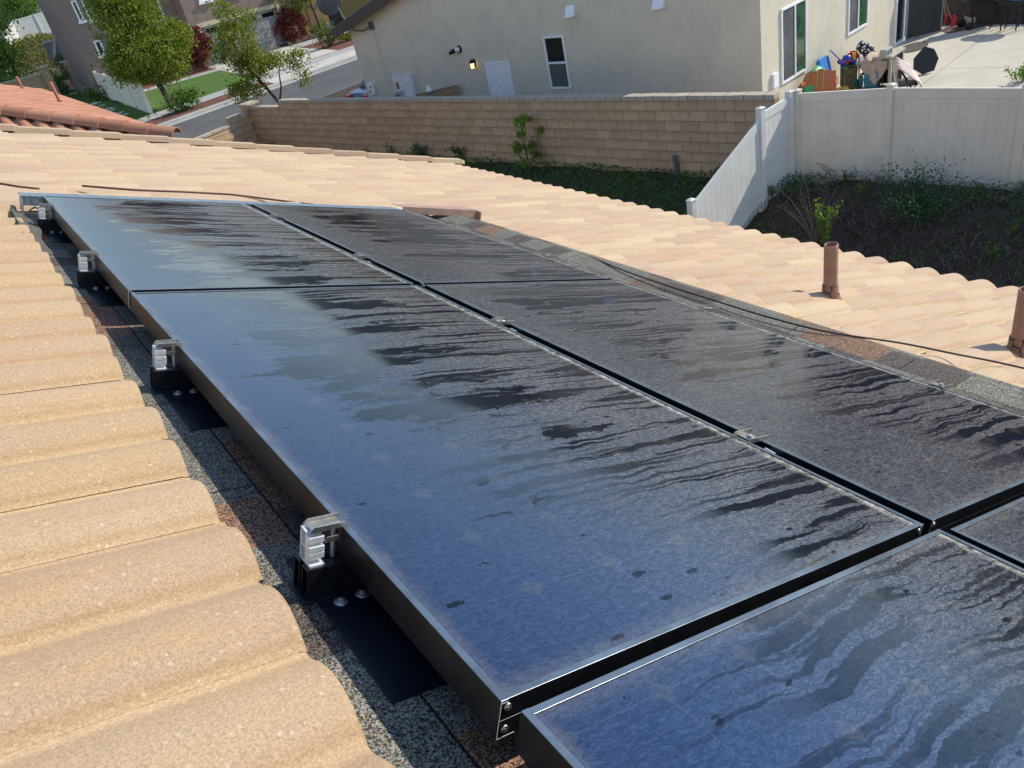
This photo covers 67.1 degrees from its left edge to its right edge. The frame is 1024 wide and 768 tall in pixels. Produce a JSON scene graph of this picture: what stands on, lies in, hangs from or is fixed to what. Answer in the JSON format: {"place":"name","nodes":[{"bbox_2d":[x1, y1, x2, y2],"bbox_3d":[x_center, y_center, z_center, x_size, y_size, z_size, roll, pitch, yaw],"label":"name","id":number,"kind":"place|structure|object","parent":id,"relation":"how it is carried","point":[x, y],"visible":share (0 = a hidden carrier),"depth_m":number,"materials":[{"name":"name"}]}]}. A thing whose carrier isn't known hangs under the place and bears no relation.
{"place":"outdoors","nodes":[
{"label":"outdoors","id":0,"kind":"place"},
{"bbox_2d":[0,1,35,82],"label":"street tree","id":1,"kind":"object","parent":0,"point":[6,60],"visible":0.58,"depth_m":60.08,"materials":[{"name":"green plant"}]},
{"bbox_2d":[109,69,218,100],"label":"garden path","id":2,"kind":"structure","parent":0,"point":[193,76],"depth_m":56.47,"materials":[{"name":"grey concrete"}]},
{"bbox_2d":[114,70,255,111],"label":"lawn","id":3,"kind":"structure","parent":0,"point":[212,82],"depth_m":51.67,"materials":[{"name":"plant"}]},
{"bbox_2d":[78,0,198,106],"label":"street tree","id":4,"kind":"object","parent":3,"relation":"on","point":[158,48],"visible":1,"depth_m":43.07,"materials":[{"name":"green plant"}]},
{"bbox_2d":[138,45,354,122],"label":"pavement","id":5,"kind":"structure","parent":0,"point":[221,92],"depth_m":47.82,"materials":[{"name":"grey concrete"}]},
{"bbox_2d":[172,60,362,137],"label":"road","id":6,"kind":"structure","parent":0,"point":[336,79],"depth_m":40.99,"materials":[{"name":"asphalt"}]},
{"bbox_2d":[208,46,336,75],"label":"driveway","id":7,"kind":"structure","parent":0,"point":[315,53],"depth_m":55.18,"materials":[{"name":"concrete"}]},
{"bbox_2d":[0,0,1023,287],"bbox_3d":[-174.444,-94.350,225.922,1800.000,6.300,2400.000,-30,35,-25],"label":"ground","id":8,"kind":"structure","parent":0,"point":[954,6],"depth_m":14.38,"materials":[{"name":"plant"}]},
{"bbox_2d":[0,0,40,22],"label":"street tree","id":9,"kind":"object","parent":8,"relation":"on","point":[14,4],"visible":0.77,"depth_m":83.17,"materials":[{"name":"green plant"}]},
{"bbox_2d":[0,72,48,90],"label":"block wall","id":10,"kind":"structure","parent":8,"relation":"on","point":[36,80],"depth_m":57.12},
{"bbox_2d":[3,12,51,44],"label":"vinyl fence","id":11,"kind":"object","parent":8,"relation":"on","point":[34,24],"visible":0.4,"depth_m":79.84,"materials":[{"name":"plastic"}]},
{"bbox_2d":[6,32,62,88],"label":"bank ground cover","id":12,"kind":"object","parent":8,"relation":"on","point":[46,37],"visible":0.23,"depth_m":77.53,"materials":[{"name":"plant"}]},
{"bbox_2d":[36,64,60,94],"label":"wall pilaster","id":13,"kind":"object","parent":8,"relation":"on","point":[46,75],"depth_m":57.42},
{"bbox_2d":[51,60,79,90],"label":"block wall","id":14,"kind":"structure","parent":8,"relation":"on","point":[73,84],"depth_m":66.48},
{"bbox_2d":[50,54,69,78],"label":"vine","id":15,"kind":"object","parent":14,"relation":"on","point":[57,58],"visible":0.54,"depth_m":66.40,"materials":[{"name":"green plant"}]},
{"bbox_2d":[0,84,181,137],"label":"orange house","id":16,"kind":"structure","parent":8,"relation":"on","point":[33,107],"depth_m":15.65,"materials":[{"name":"ceramic"}]},
{"bbox_2d":[82,82,106,101],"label":"shrub","id":17,"kind":"object","parent":8,"relation":"on","point":[96,96],"visible":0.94,"depth_m":56.31,"materials":[{"name":"green plant"}]},
{"bbox_2d":[60,90,147,118],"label":"side yard grass","id":18,"kind":"structure","parent":8,"relation":"on","point":[119,108],"depth_m":52.75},
{"bbox_2d":[50,70,70,94],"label":"bush","id":19,"kind":"object","parent":18,"relation":"on","point":[63,89],"visible":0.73,"depth_m":65.82,"materials":[{"name":"green plant"}]},
{"bbox_2d":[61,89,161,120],"bbox_3d":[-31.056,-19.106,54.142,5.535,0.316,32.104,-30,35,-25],"label":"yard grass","id":20,"kind":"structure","parent":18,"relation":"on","point":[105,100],"depth_m":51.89,"materials":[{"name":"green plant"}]},
{"bbox_2d":[92,71,153,114],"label":"vinyl fence","id":21,"kind":"object","parent":8,"relation":"on","point":[129,96],"visible":0.62,"depth_m":49.72,"materials":[{"name":"plastic"}]},
{"bbox_2d":[105,68,213,99],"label":"planting bed","id":22,"kind":"object","parent":8,"relation":"on","point":[194,72],"visible":0.4,"depth_m":58.21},
{"bbox_2d":[181,25,214,70],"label":"red shrub","id":23,"kind":"object","parent":22,"relation":"on","point":[201,45],"visible":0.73,"depth_m":58.47,"materials":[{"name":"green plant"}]},
{"bbox_2d":[37,0,301,94],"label":"mauve house","id":24,"kind":"structure","parent":8,"relation":"on","point":[68,26],"depth_m":59.33,"materials":[{"name":"paint"}]},
{"bbox_2d":[42,39,64,60],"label":"garden gate","id":25,"kind":"structure","parent":24,"relation":"attached to","point":[51,47],"depth_m":68.79,"materials":[{"name":"white plastic"}]},
{"bbox_2d":[70,0,86,23],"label":"window","id":26,"kind":"structure","parent":24,"relation":"in","point":[74,4],"depth_m":56.01,"materials":[{"name":"white paint"}]},
{"bbox_2d":[202,8,286,63],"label":"garage door","id":27,"kind":"structure","parent":24,"relation":"in","point":[267,18],"depth_m":62.13,"materials":[{"name":"white metal"}]},
{"bbox_2d":[145,83,272,124],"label":"planting strip","id":28,"kind":"object","parent":8,"relation":"on","point":[165,118],"visible":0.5,"depth_m":43.22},
{"bbox_2d":[161,85,210,113],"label":"shrub","id":29,"kind":"object","parent":28,"relation":"on","point":[183,97],"visible":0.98,"depth_m":42.93,"materials":[{"name":"green plant"}]},
{"bbox_2d":[194,111,258,143],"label":"block wall","id":30,"kind":"structure","parent":8,"relation":"on","point":[238,127],"depth_m":28.58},
{"bbox_2d":[237,100,262,143],"bbox_3d":[-9.606,-9.343,29.670,0.580,2.874,0.580,13,40,36],"label":"wall pilaster","id":31,"kind":"object","parent":8,"relation":"on","point":[245,106],"depth_m":28.95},
{"bbox_2d":[194,0,318,104],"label":"street tree","id":32,"kind":"object","parent":8,"relation":"on","point":[249,62],"visible":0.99,"depth_m":34.54,"materials":[{"name":"green plant"}]},
{"bbox_2d":[157,55,357,125],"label":"kerb","id":33,"kind":"structure","parent":8,"relation":"on","point":[188,116],"depth_m":43.65,"materials":[{"name":"grey concrete"}]},
{"bbox_2d":[270,1,310,44],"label":"red shrub","id":34,"kind":"object","parent":8,"relation":"on","point":[290,33],"visible":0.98,"depth_m":61.13,"materials":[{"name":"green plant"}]},
{"bbox_2d":[273,0,322,32],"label":"street tree","id":35,"kind":"object","parent":8,"relation":"on","point":[301,5],"visible":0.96,"depth_m":60.75,"materials":[{"name":"green plant"}]},
{"bbox_2d":[263,50,355,82],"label":"driveway apron","id":36,"kind":"object","parent":8,"relation":"on","point":[321,63],"visible":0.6,"depth_m":48.01,"materials":[{"name":"concrete"}]},
{"bbox_2d":[308,18,333,33],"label":"shrub","id":37,"kind":"object","parent":8,"relation":"on","point":[312,30],"visible":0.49,"depth_m":63.55,"materials":[{"name":"green plant"}]},
{"bbox_2d":[300,33,352,49],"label":"planting bed","id":38,"kind":"object","parent":8,"relation":"on","point":[344,44],"visible":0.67,"depth_m":55.65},
{"bbox_2d":[312,23,341,47],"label":"shrub","id":39,"kind":"object","parent":38,"relation":"on","point":[329,41],"visible":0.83,"depth_m":54.74,"materials":[{"name":"green plant"}]},
{"bbox_2d":[290,0,370,34],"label":"ochre house","id":40,"kind":"structure","parent":8,"relation":"on","point":[348,8],"depth_m":69.02,"materials":[{"name":"paint"}]},
{"bbox_2d":[306,3,319,29],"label":"door","id":41,"kind":"structure","parent":40,"relation":"in","point":[312,18],"depth_m":67.22,"materials":[{"name":"brown wood"}]},
{"bbox_2d":[345,80,367,96],"bbox_3d":[-4.801,-12.678,32.815,1.760,1.449,4.462,19,44,41],"label":"parked car","id":42,"kind":"object","parent":8,"relation":"on","point":[360,91],"visible":0.08,"depth_m":31.83,"materials":[{"name":"grey paint"}]},
{"bbox_2d":[411,142,427,155],"bbox_3d":[-2.737,-7.076,23.377,0.724,0.661,0.919,-2,33,17],"label":"weed","id":43,"kind":"object","parent":8,"relation":"on","point":[418,152],"visible":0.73,"depth_m":23.21,"materials":[{"name":"green plant"}]},
{"bbox_2d":[416,85,459,95],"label":"block wall","id":44,"kind":"structure","parent":8,"relation":"on","point":[450,91],"depth_m":26.45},
{"bbox_2d":[444,144,466,158],"bbox_3d":[-1.386,-6.763,22.355,0.863,0.635,0.942,-30,35,-25],"label":"weed","id":45,"kind":"object","parent":8,"relation":"on","point":[458,151],"visible":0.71,"depth_m":22.36,"materials":[{"name":"green plant"}]},
{"bbox_2d":[267,141,719,214],"bbox_3d":[-4.173,-4.353,22.124,22.286,2.678,6.472,18,43,40],"label":"ground cover","id":46,"kind":"object","parent":8,"relation":"on","point":[699,178],"visible":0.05,"depth_m":18.51,"materials":[{"name":"green plant"}]},
{"bbox_2d":[0,123,1023,767],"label":"roof","id":47,"kind":"structure","parent":8,"relation":"on","point":[154,613],"depth_m":1.61,"materials":[{"name":"beige tile"}]},
{"bbox_2d":[17,192,45,212],"bbox_3d":[-2.482,-0.941,4.011,0.124,0.064,0.280,-7,23,-36],"label":"sheet flashing","id":48,"kind":"object","parent":47,"relation":"on","point":[30,199],"visible":0.91,"depth_m":4.01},
{"bbox_2d":[10,208,53,255],"bbox_3d":[-2.228,-0.714,3.590,0.095,0.071,0.950,-7,23,-36],"label":"roofing felt","id":49,"kind":"object","parent":47,"relation":"on","point":[35,230],"visible":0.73,"depth_m":3.67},
{"bbox_2d":[37,203,72,242],"bbox_3d":[-2.059,-0.799,3.810,0.472,0.132,0.405,-7,23,-36],"label":"panel mount","id":50,"kind":"object","parent":47,"relation":"on","point":[52,230],"visible":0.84,"depth_m":3.74,"materials":[{"name":"metal"}]},
{"bbox_2d":[75,251,125,305],"bbox_3d":[-1.384,-0.420,2.953,0.472,0.132,0.405,-7,23,-36],"label":"panel mount","id":51,"kind":"object","parent":47,"relation":"attached to","point":[97,287],"visible":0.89,"depth_m":2.88,"materials":[{"name":"metal"}]},
{"bbox_2d":[43,196,412,307],"bbox_3d":[-1.423,-0.664,3.572,1.046,0.060,2.065,-7,23,-36],"label":"solar panel","id":52,"kind":"object","parent":51,"relation":"attached to","point":[151,246],"visible":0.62,"depth_m":3.28,"materials":[{"name":"black glass"}]},
{"bbox_2d":[42,193,400,209],"bbox_3d":[-1.640,-1.101,4.725,2.140,0.031,0.158,-7,23,-36],"label":"head flashing","id":53,"kind":"object","parent":52,"relation":"attached to","point":[249,203],"visible":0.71,"depth_m":4.63,"materials":[{"name":"metal"}]},
{"bbox_2d":[147,339,228,430],"bbox_3d":[-0.702,-0.037,2.087,0.472,0.132,0.405,-7,23,-36],"label":"panel mount","id":54,"kind":"object","parent":47,"relation":"attached to","point":[174,385],"visible":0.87,"depth_m":2.02,"materials":[{"name":"metal"}]},
{"bbox_2d":[82,185,312,203],"bbox_3d":[-1.950,-1.251,5.181,1.595,0.036,0.413,-7,23,-36],"label":"wire","id":55,"kind":"object","parent":47,"relation":"on","point":[115,188],"visible":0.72,"depth_m":5.14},
{"bbox_2d":[285,512,446,704],"bbox_3d":[-0.106,0.298,1.330,0.472,0.132,0.405,-7,23,-36],"label":"panel mount","id":56,"kind":"object","parent":47,"relation":"attached to","point":[396,664],"visible":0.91,"depth_m":1.25,"materials":[{"name":"black metal"}]},
{"bbox_2d":[130,285,923,739],"bbox_3d":[-0.199,0.023,2.018,1.046,0.060,2.065,-7,23,-36],"label":"solar panel","id":57,"kind":"object","parent":56,"relation":"attached to","point":[532,523],"visible":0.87,"depth_m":1.53,"materials":[{"name":"black glass"}]},
{"bbox_2d":[251,204,612,287],"bbox_3d":[-0.544,-0.772,4.216,1.068,0.060,2.065,-7,23,-36],"label":"solar panel","id":58,"kind":"object","parent":47,"relation":"attached to","point":[420,250],"visible":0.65,"depth_m":3.97,"materials":[{"name":"black glass"}]},
{"bbox_2d":[393,204,481,219],"bbox_3d":[-0.541,-1.240,5.582,0.621,0.076,0.220,-7,23,-36],"label":"metal flashing","id":59,"kind":"object","parent":47,"relation":"on","point":[441,210],"visible":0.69,"depth_m":5.57,"materials":[{"name":"metal"}]},
{"bbox_2d":[490,317,516,331],"bbox_3d":[-0.024,-0.153,2.673,0.078,0.135,0.106,-7,23,-36],"label":"panel clip","id":60,"kind":"object","parent":47,"relation":"attached to","point":[503,321],"visible":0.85,"depth_m":2.67,"materials":[{"name":"metal"}]},
{"bbox_2d":[425,280,1023,536],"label":"solar panel","id":61,"kind":"object","parent":47,"relation":"attached to","point":[931,458],"visible":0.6,"depth_m":2.32,"materials":[{"name":"black glass"}]},
{"bbox_2d":[732,428,776,454],"bbox_3d":[0.589,0.191,1.893,0.078,0.135,0.106,-7,23,-36],"label":"panel clip","id":62,"kind":"object","parent":47,"relation":"attached to","point":[748,437],"visible":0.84,"depth_m":1.89,"materials":[{"name":"silver metal"}]},
{"bbox_2d":[515,529,1023,767],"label":"solar panel","id":63,"kind":"object","parent":47,"relation":"on","point":[910,654],"visible":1,"depth_m":1.04,"materials":[{"name":"black glass"}]},
{"bbox_2d":[577,252,1023,368],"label":"cable","id":64,"kind":"object","parent":47,"relation":"on","point":[998,362],"visible":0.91,"depth_m":3.33,"materials":[{"name":"rubber"}]},
{"bbox_2d":[822,242,841,299],"bbox_3d":[1.804,-0.600,4.349,0.279,0.416,0.240,-30,35,-25],"label":"vent pipe","id":65,"kind":"object","parent":47,"relation":"on","point":[830,286],"visible":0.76,"depth_m":4.29,"materials":[{"name":"metal"}]},
{"bbox_2d":[928,379,953,389],"bbox_3d":[1.436,0.066,2.576,0.078,0.135,0.106,-7,23,-36],"label":"panel clip","id":66,"kind":"object","parent":47,"relation":"attached to","point":[936,382],"visible":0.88,"depth_m":2.57,"materials":[{"name":"metal"}]},
{"bbox_2d":[949,497,1023,568],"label":"solar panel","id":67,"kind":"object","parent":47,"relation":"attached to","point":[999,532],"visible":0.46,"depth_m":1.56,"materials":[{"name":"black glass"}]},
{"bbox_2d":[1007,286,1023,357],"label":"vent pipe","id":68,"kind":"object","parent":47,"relation":"on","point":[1015,343],"visible":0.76,"depth_m":3.50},
{"bbox_2d":[250,91,778,177],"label":"block wall","id":69,"kind":"structure","parent":8,"relation":"on","point":[696,132],"depth_m":19.88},
{"bbox_2d":[509,112,544,176],"bbox_3d":[0.453,-6.185,20.083,1.000,1.718,0.686,-30,35,-25],"label":"sapling","id":70,"kind":"object","parent":8,"relation":"on","point":[518,146],"visible":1,"depth_m":19.99,"materials":[{"name":"green plant"}]},
{"bbox_2d":[331,0,906,100],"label":"grey house","id":71,"kind":"structure","parent":8,"relation":"on","point":[530,47],"depth_m":22.18,"materials":[{"name":"beige paint"}]},
{"bbox_2d":[316,0,374,31],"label":"satellite dish","id":72,"kind":"object","parent":71,"relation":"attached to","point":[329,7],"visible":1,"depth_m":28.20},
{"bbox_2d":[391,74,405,96],"bbox_3d":[-4.135,-10.880,28.587,0.590,1.060,0.230,19,44,41],"label":"electric meter","id":73,"kind":"object","parent":71,"relation":"attached to","point":[398,85],"visible":0.73,"depth_m":28.50,"materials":[{"name":"grey metal"}]},
{"bbox_2d":[401,74,416,96],"bbox_3d":[-3.711,-10.766,28.245,0.500,1.060,0.150,19,44,41],"label":"electric cabinet","id":74,"kind":"object","parent":71,"relation":"attached to","point":[409,84],"visible":0.56,"depth_m":28.07,"materials":[{"name":"grey metal"}]},
{"bbox_2d":[487,63,512,94],"bbox_3d":[-0.270,-9.457,25.344,0.960,2.020,0.017,19,44,41],"label":"door","id":75,"kind":"structure","parent":71,"relation":"in","point":[499,75],"depth_m":25.08,"materials":[{"name":"white paint"}]},
{"bbox_2d":[542,35,571,88],"bbox_3d":[1.349,-9.634,23.174,0.800,1.520,0.045,19,44,41],"label":"window","id":76,"kind":"structure","parent":71,"relation":"in","point":[554,46],"depth_m":23.16,"materials":[{"name":"white paint"}]},
{"bbox_2d":[771,72,778,87],"bbox_3d":[6.657,-7.690,19.552,0.080,0.340,0.260,19,44,41],"label":"outlet box","id":77,"kind":"object","parent":71,"relation":"attached to","point":[774,79],"visible":1,"depth_m":19.50,"materials":[{"name":"white paint"}]},
{"bbox_2d":[780,0,806,84],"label":"window","id":78,"kind":"structure","parent":71,"relation":"in","point":[793,17],"depth_m":19.79,"materials":[{"name":"white paint"}]},
{"bbox_2d":[847,0,868,35],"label":"window","id":79,"kind":"structure","parent":71,"relation":"in","point":[858,10],"depth_m":22.01,"materials":[{"name":"white paint"}]},
{"bbox_2d":[893,0,906,46],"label":"sliding door","id":80,"kind":"structure","parent":71,"relation":"in","point":[901,5],"depth_m":24.27,"materials":[{"name":"white paint"}]},
{"bbox_2d":[686,90,794,228],"bbox_3d":[4.556,-3.588,15.124,3.385,3.295,0.164,-33,37,-29],"label":"vinyl fence","id":81,"kind":"object","parent":8,"relation":"on","point":[756,163],"visible":0.77,"depth_m":14.96,"materials":[{"name":"plastic"}]},
{"bbox_2d":[775,174,841,242],"bbox_3d":[5.573,-3.180,14.377,1.168,1.242,0.993,-30,35,-25],"label":"bare shrub","id":82,"kind":"object","parent":8,"relation":"on","point":[816,236],"visible":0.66,"depth_m":14.35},
{"bbox_2d":[813,198,843,243],"bbox_3d":[5.750,-2.892,14.095,0.362,1.066,0.491,-30,35,-25],"label":"shrub","id":83,"kind":"object","parent":8,"relation":"on","point":[824,231],"visible":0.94,"depth_m":14.05,"materials":[{"name":"green plant"}]},
{"bbox_2d":[742,161,1023,287],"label":"dry ground cover","id":84,"kind":"object","parent":8,"relation":"on","point":[954,252],"visible":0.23,"depth_m":13.69,"materials":[{"name":"plant"}]},
{"bbox_2d":[794,83,1023,190],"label":"vinyl fence","id":85,"kind":"object","parent":8,"relation":"on","point":[981,130],"visible":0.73,"depth_m":14.29,"materials":[{"name":"plastic"}]},
{"bbox_2d":[861,150,987,232],"bbox_3d":[7.119,-3.151,13.456,1.951,1.217,2.246,7,37,30],"label":"feathery plant","id":86,"kind":"object","parent":8,"relation":"on","point":[919,209],"visible":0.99,"depth_m":13.52,"materials":[{"name":"green plant"}]},
{"bbox_2d":[984,241,999,259],"bbox_3d":[7.793,-2.131,12.557,0.225,0.364,0.291,3,35,24],"label":"weed","id":87,"kind":"object","parent":8,"relation":"on","point":[992,252],"visible":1,"depth_m":12.50,"materials":[{"name":"green plant"}]},
{"bbox_2d":[1003,62,1023,81],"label":"shrub","id":88,"kind":"object","parent":8,"relation":"on","point":[1020,73],"visible":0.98,"depth_m":19.05,"materials":[{"name":"green plant"}]},
{"bbox_2d":[836,24,1023,90],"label":"patio","id":89,"kind":"structure","parent":0,"point":[981,57],"depth_m":21.68,"materials":[{"name":"concrete"}]},
{"bbox_2d":[804,65,825,92],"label":"wading pool","id":90,"kind":"structure","parent":89,"relation":"on","point":[811,87],"depth_m":20.20,"materials":[{"name":"green plastic"}]},
{"bbox_2d":[801,68,838,91],"bbox_3d":[8.091,-7.787,20.296,0.942,1.116,1.162,0,34,20],"label":"garden chair","id":91,"kind":"object","parent":89,"relation":"on","point":[810,78],"visible":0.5,"depth_m":19.98,"materials":[{"name":"wood"}]},
{"bbox_2d":[816,55,831,84],"bbox_3d":[8.542,-8.306,20.983,0.368,1.099,0.560,19,44,41],"label":"plastic slide","id":92,"kind":"object","parent":89,"relation":"on","point":[824,61],"visible":0.41,"depth_m":20.86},
{"bbox_2d":[841,66,856,88],"bbox_3d":[9.392,-8.564,21.530,0.384,0.560,0.400,0,34,20],"label":"cardboard box","id":93,"kind":"object","parent":89,"relation":"on","point":[850,73],"visible":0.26,"depth_m":21.36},
{"bbox_2d":[840,62,882,88],"bbox_3d":[9.624,-8.540,21.291,1.084,0.718,0.868,0,34,20],"label":"patio table","id":94,"kind":"object","parent":89,"relation":"on","point":[849,64],"visible":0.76,"depth_m":21.04,"materials":[{"name":"black metal"}]},
{"bbox_2d":[829,50,856,65],"bbox_3d":[8.998,-8.907,21.015,0.664,0.442,0.330,-7,32,10],"label":"toy mower","id":95,"kind":"object","parent":94,"relation":"on","point":[846,59],"visible":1,"depth_m":20.95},
{"bbox_2d":[856,40,874,55],"bbox_3d":[9.699,-9.184,21.192,0.495,0.466,0.309,-3,33,17],"label":"cushion","id":96,"kind":"object","parent":94,"relation":"on","point":[864,48],"visible":0.77,"depth_m":21.07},
{"bbox_2d":[864,70,877,88],"bbox_3d":[9.706,-8.220,20.911,0.340,0.532,0.072,0,34,20],"label":"towel","id":97,"kind":"object","parent":94,"relation":"hanging from","point":[868,83],"visible":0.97,"depth_m":20.94,"materials":[{"name":"blue fabric"}]},
{"bbox_2d":[859,51,887,84],"bbox_3d":[9.811,-8.614,21.019,0.696,0.759,0.811,0,34,20],"label":"towel","id":98,"kind":"object","parent":94,"relation":"on","point":[869,65],"visible":0.87,"depth_m":20.72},
{"bbox_2d":[873,47,904,88],"bbox_3d":[10.198,-8.545,20.946,0.500,0.860,0.920,19,44,41],"label":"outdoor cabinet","id":99,"kind":"object","parent":89,"relation":"on","point":[898,52],"visible":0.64,"depth_m":20.66,"materials":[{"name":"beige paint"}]},
{"bbox_2d":[879,46,892,57],"bbox_3d":[9.889,-8.773,20.418,0.180,0.190,0.400,19,44,41],"label":"concrete block","id":100,"kind":"object","parent":99,"relation":"on","point":[886,51],"depth_m":20.35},
{"bbox_2d":[897,69,917,86],"bbox_3d":[9.960,-7.567,19.467,0.580,0.896,0.526,0,34,21],"label":"folding chair","id":101,"kind":"object","parent":89,"relation":"on","point":[907,82],"visible":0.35,"depth_m":19.36,"materials":[{"name":"black metal"}]},
{"bbox_2d":[892,57,923,87],"bbox_3d":[10.004,-7.702,19.393,0.795,0.910,1.003,0,34,21],"label":"towel","id":102,"kind":"object","parent":101,"relation":"on","point":[902,65],"visible":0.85,"depth_m":19.26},
{"bbox_2d":[903,41,927,52],"bbox_3d":[12.408,-10.402,23.854,1.220,0.018,0.736,-30,35,-25],"label":"door mat","id":103,"kind":"object","parent":89,"relation":"on","point":[915,46],"depth_m":23.80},
{"bbox_2d":[905,0,943,40],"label":"screen","id":104,"kind":"object","parent":89,"relation":"on","point":[923,17],"visible":1,"depth_m":24.48,"materials":[{"name":"fabric"}]},
{"bbox_2d":[913,47,938,73],"bbox_3d":[11.414,-8.933,21.350,0.628,0.716,0.220,-2,13,17],"label":"tipped table","id":105,"kind":"object","parent":89,"relation":"on","point":[925,60],"visible":1,"depth_m":21.25,"materials":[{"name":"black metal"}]},
{"bbox_2d":[941,24,994,33],"bbox_3d":[14.922,-11.439,24.557,2.300,0.012,0.750,-8,32,9],"label":"ground mat","id":106,"kind":"object","parent":89,"relation":"on","point":[952,29],"visible":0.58,"depth_m":24.56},
{"bbox_2d":[957,0,1004,29],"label":"barbecue grill","id":107,"kind":"object","parent":106,"relation":"on","point":[974,8],"visible":0.92,"depth_m":24.00,"materials":[{"name":"black metal"}]},
{"bbox_2d":[989,0,1018,30],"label":"patio stand","id":108,"kind":"object","parent":89,"relation":"on","point":[1001,2],"visible":0.87,"depth_m":23.28,"materials":[{"name":"black metal"}]},
{"bbox_2d":[1004,0,1023,30],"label":"patio stand","id":109,"kind":"object","parent":89,"relation":"on","point":[1019,2],"visible":1,"depth_m":23.06,"materials":[{"name":"black metal"}]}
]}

